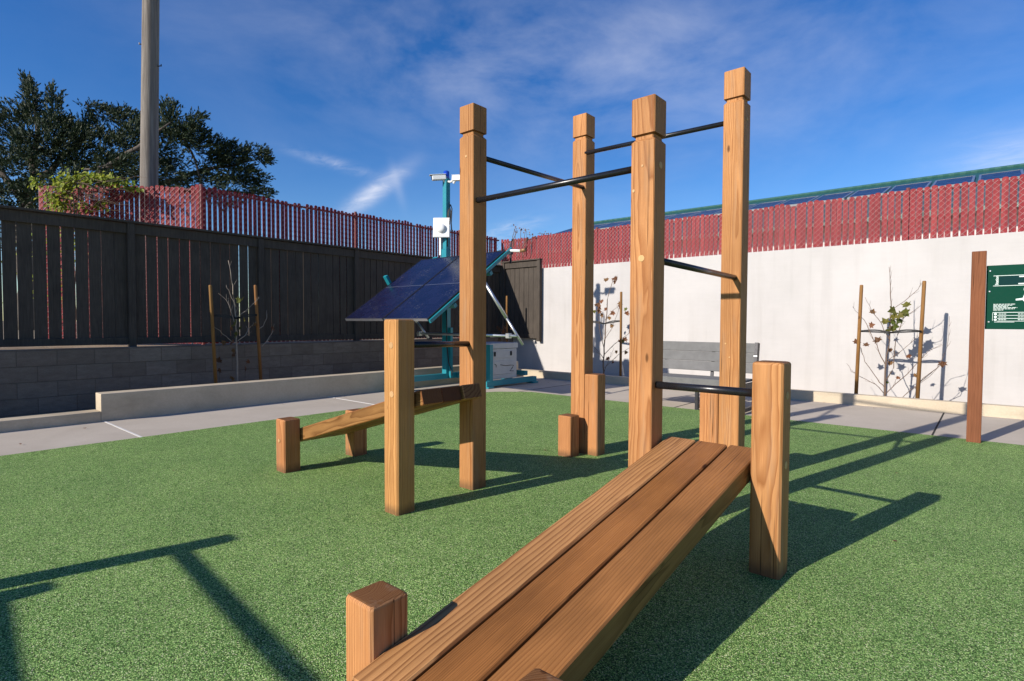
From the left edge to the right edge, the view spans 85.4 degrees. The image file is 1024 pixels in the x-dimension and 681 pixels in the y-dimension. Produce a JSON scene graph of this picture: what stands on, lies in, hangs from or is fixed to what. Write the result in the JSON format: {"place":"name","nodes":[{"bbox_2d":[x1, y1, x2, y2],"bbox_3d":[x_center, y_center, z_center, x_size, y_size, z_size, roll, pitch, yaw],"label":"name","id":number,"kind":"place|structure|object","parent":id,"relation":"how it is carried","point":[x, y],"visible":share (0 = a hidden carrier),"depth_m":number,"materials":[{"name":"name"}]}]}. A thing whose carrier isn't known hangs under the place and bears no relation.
{"place":"outdoors","nodes":[
{"label":"outdoors","id":0,"kind":"place"},
{"bbox_2d":[0,408,95,417],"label":"planting bed","id":1,"kind":"object","parent":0,"point":[47,413],"visible":0.06,"depth_m":7.20,"materials":[{"name":"soil"}]},
{"bbox_2d":[209,285,217,382],"bbox_3d":[-4.533,0.049,8.428,0.049,1.780,0.053,2,5,41],"label":"tree stake","id":2,"kind":"object","parent":1,"relation":"on","point":[213,334],"visible":0.85,"depth_m":8.40,"materials":[{"name":"brown wood"}]},
{"bbox_2d":[214,314,256,318],"bbox_3d":[-4.323,-0.379,8.687,0.006,0.085,0.698,2,2,41],"label":"tree tie","id":3,"kind":"object","parent":2,"relation":"attached to","point":[229,316],"visible":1,"depth_m":8.67,"materials":[{"name":"black rubber"}]},
{"bbox_2d":[214,260,273,381],"bbox_3d":[-4.239,-0.165,8.803,0.286,2.166,0.997,2,2,41],"label":"sapling","id":4,"kind":"object","parent":1,"relation":"on","point":[219,360],"visible":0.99,"depth_m":8.71,"materials":[{"name":"brown plant"}]},
{"bbox_2d":[254,285,262,379],"bbox_3d":[-4.104,0.013,8.986,0.049,1.820,0.052,2,5,41],"label":"tree stake","id":5,"kind":"object","parent":1,"relation":"on","point":[258,335],"visible":0.85,"depth_m":8.96,"materials":[{"name":"brown wood"}]},
{"bbox_2d":[496,324,513,341],"bbox_3d":[-0.190,0.095,13.485,0.499,1.369,0.329,2,2,41],"label":"sapling","id":6,"kind":"object","parent":1,"relation":"on","point":[502,332],"visible":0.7,"depth_m":13.46,"materials":[{"name":"brown plant"}]},
{"bbox_2d":[506,296,507,341],"bbox_3d":[-0.131,-0.153,13.596,0.049,1.881,0.052,2,2,41],"label":"tree stake","id":7,"kind":"object","parent":1,"relation":"on","point":[506,314],"visible":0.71,"depth_m":13.56,"materials":[{"name":"brown wood"}]},
{"bbox_2d":[593,276,629,373],"bbox_3d":[2.076,-0.301,11.372,1.166,2.120,0.266,2,2,41],"label":"sapling","id":8,"kind":"object","parent":1,"relation":"on","point":[598,305],"visible":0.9,"depth_m":11.45,"materials":[{"name":"brown plant"}]},
{"bbox_2d":[619,292,621,375],"bbox_3d":[2.193,-0.093,11.179,0.054,1.777,0.049,2,2,41],"label":"tree stake","id":9,"kind":"object","parent":1,"relation":"on","point":[620,359],"visible":0.85,"depth_m":11.16,"materials":[{"name":"brown wood"}]},
{"bbox_2d":[593,320,619,323],"bbox_3d":[1.907,-0.376,11.444,0.782,0.084,0.006,2,2,41],"label":"tree tie","id":10,"kind":"object","parent":9,"relation":"attached to","point":[607,322],"visible":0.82,"depth_m":11.38,"materials":[{"name":"black rubber"}]},
{"bbox_2d":[854,285,862,393],"bbox_3d":[5.282,0.026,8.455,0.052,1.741,0.049,4,4,41],"label":"tree stake","id":11,"kind":"object","parent":1,"relation":"on","point":[858,340],"visible":0.85,"depth_m":8.44,"materials":[{"name":"brown wood"}]},
{"bbox_2d":[861,329,921,332],"bbox_3d":[5.606,-0.137,8.237,0.770,0.063,0.006,2,2,41],"label":"tree tie","id":12,"kind":"object","parent":11,"relation":"attached to","point":[897,331],"visible":1,"depth_m":8.20,"materials":[{"name":"black rubber"}]},
{"bbox_2d":[847,268,950,396],"bbox_3d":[5.700,-0.095,8.223,1.266,2.039,0.293,1,2,33],"label":"sapling","id":13,"kind":"object","parent":1,"relation":"on","point":[901,314],"visible":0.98,"depth_m":8.26,"materials":[{"name":"brown plant"}]},
{"bbox_2d":[915,281,925,397],"bbox_3d":[5.920,0.025,8.037,0.053,1.775,0.049,4,4,41],"label":"tree stake","id":14,"kind":"object","parent":1,"relation":"on","point":[920,347],"visible":0.85,"depth_m":8.02,"materials":[{"name":"brown wood"}]},
{"bbox_2d":[0,322,457,349],"bbox_3d":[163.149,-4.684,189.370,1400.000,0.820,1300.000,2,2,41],"label":"terrain","id":15,"kind":"structure","parent":0,"point":[76,346],"depth_m":9.31,"materials":[{"name":"soil"}]},
{"bbox_2d":[38,184,201,344],"bbox_3d":[-6.612,-1.255,9.402,2.765,2.765,0.082,0,2,0],"label":"slat fence","id":16,"kind":"object","parent":15,"relation":"on","point":[173,204],"visible":0.27,"depth_m":9.34,"materials":[{"name":"red plastic"}]},
{"bbox_2d":[1,166,144,319],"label":"climbing vine","id":17,"kind":"object","parent":16,"relation":"attached to","point":[69,187],"visible":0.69,"depth_m":8.90,"materials":[{"name":"green plant"}]},
{"bbox_2d":[0,68,279,329],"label":"tree","id":18,"kind":"object","parent":15,"relation":"on","point":[25,148],"visible":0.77,"depth_m":23.67,"materials":[{"name":"green plant"}]},
{"bbox_2d":[139,0,161,308],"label":"utility pole","id":19,"kind":"object","parent":15,"relation":"on","point":[149,139],"visible":0.69,"depth_m":10.78,"materials":[{"name":"grey metal"}]},
{"bbox_2d":[0,205,502,346],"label":"board fence","id":20,"kind":"object","parent":15,"relation":"on","point":[113,295],"visible":0.68,"depth_m":8.64,"materials":[{"name":"black wood"}]},
{"bbox_2d":[0,337,512,416],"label":"block wall","id":21,"kind":"structure","parent":15,"relation":"on","point":[35,381],"depth_m":8.17,"materials":[{"name":"concrete"}]},
{"bbox_2d":[0,361,517,432],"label":"kerb","id":22,"kind":"structure","parent":15,"relation":"on","point":[122,404],"depth_m":7.57,"materials":[{"name":"concrete"}]},
{"bbox_2d":[199,184,499,344],"bbox_3d":[-2.806,-1.332,12.214,0.082,2.767,7.505,2,2,41],"label":"slat fence","id":23,"kind":"object","parent":15,"relation":"on","point":[384,223],"visible":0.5,"depth_m":10.90,"materials":[{"name":"red plastic"}]},
{"bbox_2d":[501,258,542,340],"bbox_3d":[0.225,-1.007,13.994,1.280,2.025,0.125,2,2,41],"label":"board fence","id":24,"kind":"object","parent":15,"relation":"on","point":[522,285],"visible":0.85,"depth_m":13.95,"materials":[{"name":"wood"}]},
{"bbox_2d":[512,224,551,258],"bbox_3d":[0.507,-1.502,14.238,0.944,2.960,0.379,1,2,21],"label":"bare vine","id":25,"kind":"object","parent":15,"relation":"on","point":[516,230],"visible":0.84,"depth_m":14.20,"materials":[{"name":"brown plant"}]},
{"bbox_2d":[501,174,1023,267],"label":"slat fence","id":26,"kind":"object","parent":15,"relation":"on","point":[912,202],"visible":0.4,"depth_m":9.83,"materials":[{"name":"red plastic"}]},
{"bbox_2d":[518,369,1023,419],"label":"kerb","id":27,"kind":"structure","parent":15,"relation":"on","point":[988,410],"depth_m":8.03,"materials":[{"name":"concrete"}]},
{"bbox_2d":[0,392,1023,680],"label":"play surface","id":28,"kind":"object","parent":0,"point":[222,554],"visible":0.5,"depth_m":2.89,"materials":[{"name":"green rubber"}]},
{"bbox_2d":[276,383,481,472],"bbox_3d":[-1.035,0.696,4.252,1.722,0.823,0.820,2,2,41],"label":"incline bench","id":29,"kind":"object","parent":28,"relation":"on","point":[352,425],"visible":0.93,"depth_m":4.30,"materials":[{"name":"brown wood"}]},
{"bbox_2d":[346,436,750,680],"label":"incline bench","id":30,"kind":"object","parent":28,"relation":"on","point":[569,595],"visible":0.94,"depth_m":1.88,"materials":[{"name":"brown wood"}]},
{"bbox_2d":[558,413,578,457],"bbox_3d":[0.511,0.880,5.025,0.140,0.418,0.140,2,2,41],"label":"step post","id":31,"kind":"object","parent":28,"relation":"on","point":[568,434],"visible":0.88,"depth_m":4.97,"materials":[{"name":"brown wood"}]},
{"bbox_2d":[384,67,790,579],"bbox_3d":[0.741,-0.436,3.648,2.227,3.140,2.294,2,2,41],"label":"pull up frame","id":32,"kind":"object","parent":28,"relation":"on","point":[769,392],"visible":1,"depth_m":3.51,"materials":[{"name":"brown wood"}]},
{"bbox_2d":[584,373,604,455],"bbox_3d":[0.757,0.696,5.080,0.140,0.785,0.140,2,2,41],"label":"step post","id":33,"kind":"object","parent":28,"relation":"on","point":[594,430],"visible":0.88,"depth_m":5.03,"materials":[{"name":"brown wood"}]},
{"bbox_2d":[699,392,718,442],"bbox_3d":[1.533,0.755,4.266,0.140,0.725,0.140,2,2,41],"label":"step post","id":34,"kind":"object","parent":28,"relation":"on","point":[709,418],"visible":0.27,"depth_m":4.20,"materials":[{"name":"brown wood"}]},
{"bbox_2d":[966,251,1023,442],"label":"fitness sign","id":35,"kind":"object","parent":28,"relation":"on","point":[1000,288],"visible":1,"depth_m":5.58,"materials":[{"name":"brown wood"}]},
{"bbox_2d":[0,376,1023,455],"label":"walkway","id":36,"kind":"structure","parent":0,"point":[1003,430],"depth_m":6.97,"materials":[{"name":"concrete"}]},
{"bbox_2d":[103,386,532,436],"bbox_3d":[-3.231,0.980,7.193,1.830,0.047,8.947,2,2,41],"label":"expansion joint","id":37,"kind":"object","parent":36,"relation":"on","point":[141,436],"visible":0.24,"depth_m":6.45,"materials":[{"name":"white concrete"}]},
{"bbox_2d":[345,170,537,388],"bbox_3d":[-0.545,-1.117,9.725,2.976,4.003,3.652,2,2,41],"label":"solar camera trailer","id":38,"kind":"object","parent":36,"relation":"on","point":[425,290],"visible":0.8,"depth_m":9.61,"materials":[{"name":"teal paint"}]},
{"bbox_2d":[663,341,759,411],"bbox_3d":[2.643,0.482,8.030,1.598,0.936,0.656,2,2,41],"label":"park bench","id":39,"kind":"object","parent":36,"relation":"on","point":[685,354],"visible":0.37,"depth_m":8.12,"materials":[{"name":"grey"}]},
{"bbox_2d":[519,384,943,434],"bbox_3d":[4.095,0.996,7.624,8.718,0.046,2.250,2,2,41],"label":"expansion joint","id":40,"kind":"object","parent":36,"relation":"on","point":[699,400],"visible":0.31,"depth_m":7.12,"materials":[{"name":"grey concrete"}]},
{"bbox_2d":[0,0,1023,321],"label":"sky","id":41,"kind":"structure","parent":0,"point":[356,103],"materials":[{"name":"blue"}]},
{"bbox_2d":[497,163,1023,267],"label":"building","id":42,"kind":"structure","parent":0,"point":[960,178],"depth_m":19.53,"materials":[{"name":"paint"}]},
{"bbox_2d":[513,231,1023,405],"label":"stucco wall","id":43,"kind":"structure","parent":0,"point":[802,316],"depth_m":9.51,"materials":[{"name":"white paint"}]}
]}

